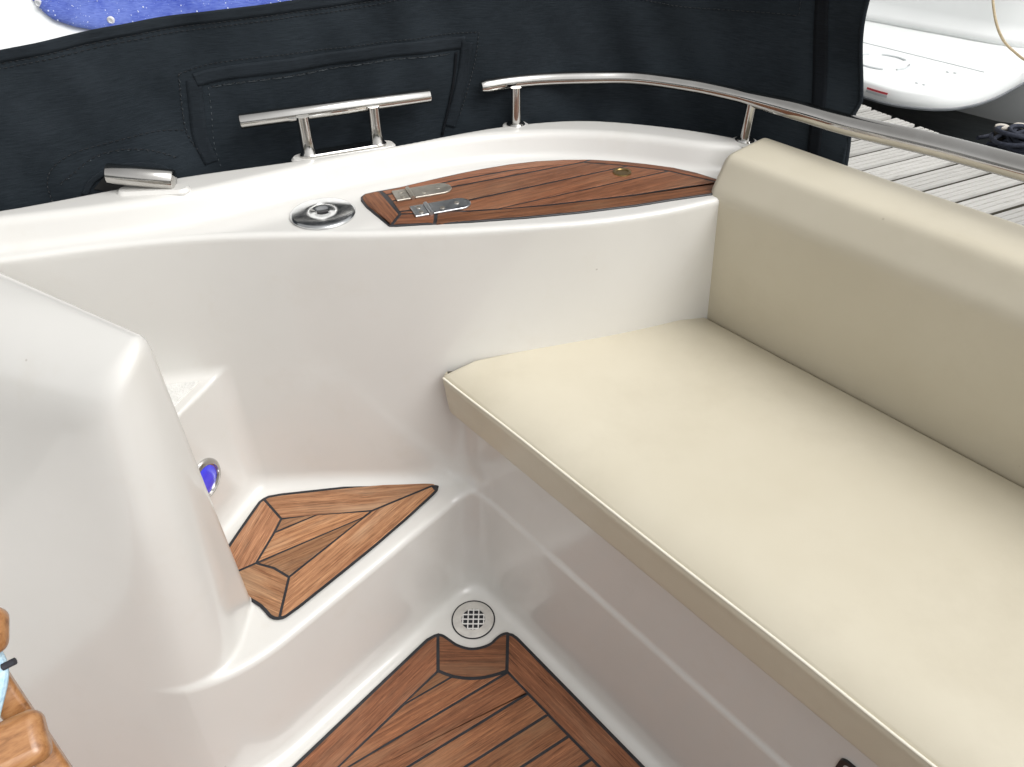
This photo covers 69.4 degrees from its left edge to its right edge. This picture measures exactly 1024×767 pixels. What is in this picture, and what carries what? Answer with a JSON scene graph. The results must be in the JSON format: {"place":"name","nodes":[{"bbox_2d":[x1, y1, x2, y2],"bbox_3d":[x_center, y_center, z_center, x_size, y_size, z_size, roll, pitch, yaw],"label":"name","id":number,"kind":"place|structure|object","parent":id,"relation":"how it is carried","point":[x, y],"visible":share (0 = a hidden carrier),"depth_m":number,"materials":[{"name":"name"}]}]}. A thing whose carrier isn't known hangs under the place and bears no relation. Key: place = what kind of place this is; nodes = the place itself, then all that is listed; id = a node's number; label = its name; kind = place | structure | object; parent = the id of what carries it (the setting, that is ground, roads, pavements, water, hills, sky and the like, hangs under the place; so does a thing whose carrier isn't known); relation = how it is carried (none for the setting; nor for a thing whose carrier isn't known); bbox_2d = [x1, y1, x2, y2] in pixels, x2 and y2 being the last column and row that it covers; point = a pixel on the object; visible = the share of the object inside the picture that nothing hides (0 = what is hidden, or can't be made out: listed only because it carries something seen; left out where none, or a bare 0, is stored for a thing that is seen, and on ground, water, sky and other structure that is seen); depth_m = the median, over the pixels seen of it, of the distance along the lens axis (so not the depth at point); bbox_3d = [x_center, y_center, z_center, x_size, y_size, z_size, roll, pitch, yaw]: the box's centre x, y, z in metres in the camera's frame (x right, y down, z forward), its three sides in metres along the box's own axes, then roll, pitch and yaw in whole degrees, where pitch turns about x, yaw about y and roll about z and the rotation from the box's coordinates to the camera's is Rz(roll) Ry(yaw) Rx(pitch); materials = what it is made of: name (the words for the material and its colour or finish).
{"place":"outdoors","nodes":[
{"label":"outdoors","id":0,"kind":"place"},
{"bbox_2d":[862,99,1013,147],"bbox_3d":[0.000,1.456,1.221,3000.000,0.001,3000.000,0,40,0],"label":"water","id":1,"kind":"structure","parent":0,"point":[963,125],"depth_m":5.12,"materials":[{"name":"black liquid"}]},
{"bbox_2d":[0,0,90,49],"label":"covered boat","id":2,"kind":"object","parent":1,"relation":"on","point":[24,22],"depth_m":2.26,"materials":[{"name":"white plastic"}]},
{"bbox_2d":[33,0,288,29],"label":"boat cover","id":3,"kind":"object","parent":2,"relation":"on","point":[91,14],"visible":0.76,"depth_m":2.24,"materials":[{"name":"blue fabric"}]},
{"bbox_2d":[0,71,1023,766],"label":"motor boat","id":4,"kind":"object","parent":1,"relation":"on","point":[268,497],"visible":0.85,"depth_m":1.04,"materials":[{"name":"white plastic"}]},
{"bbox_2d":[0,607,72,766],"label":"folding chair","id":5,"kind":"object","parent":4,"relation":"on","point":[27,739],"visible":1,"depth_m":0.64,"materials":[{"name":"brown wood"}]},
{"bbox_2d":[0,651,17,715],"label":"lashing rope","id":6,"kind":"object","parent":5,"relation":"attached to","point":[5,665],"visible":0.98,"depth_m":0.64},
{"bbox_2d":[0,0,869,210],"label":"canvas side curtain","id":7,"kind":"object","parent":4,"relation":"attached to","point":[177,93],"visible":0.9,"depth_m":1.04,"materials":[{"name":"black fabric"}]},
{"bbox_2d":[442,318,1023,766],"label":"seat cushion","id":8,"kind":"object","parent":4,"relation":"on","point":[846,566],"visible":1,"depth_m":0.88,"materials":[{"name":"beige leather"}]},
{"bbox_2d":[707,138,1023,487],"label":"backrest cushion","id":9,"kind":"object","parent":4,"relation":"on","point":[903,304],"visible":0.94,"depth_m":0.94,"materials":[{"name":"beige leather"}]},
{"bbox_2d":[848,104,1023,225],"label":"wooden dock","id":10,"kind":"object","parent":1,"relation":"in","point":[999,196],"visible":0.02,"depth_m":3.51,"materials":[{"name":"grey wood"}]},
{"bbox_2d":[989,123,1008,146],"bbox_3d":[2.474,-1.260,3.756,0.072,0.102,0.072,0,40,0],"label":"cleat","id":11,"kind":"object","parent":10,"relation":"on","point":[1006,126],"visible":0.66,"depth_m":3.73,"materials":[{"name":"silver metal"}]},
{"bbox_2d":[976,124,1023,154],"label":"mooring rope","id":12,"kind":"object","parent":10,"relation":"on","point":[1013,141],"visible":0.96,"depth_m":3.65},
{"bbox_2d":[863,0,1023,122],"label":"moored boat","id":13,"kind":"object","parent":1,"relation":"on","point":[940,55],"visible":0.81,"depth_m":4.88,"materials":[{"name":"white plastic"}]},
{"bbox_2d":[991,0,1023,60],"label":"hanging rope","id":14,"kind":"object","parent":13,"relation":"hanging from","point":[1009,47],"visible":1,"depth_m":4.55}
]}

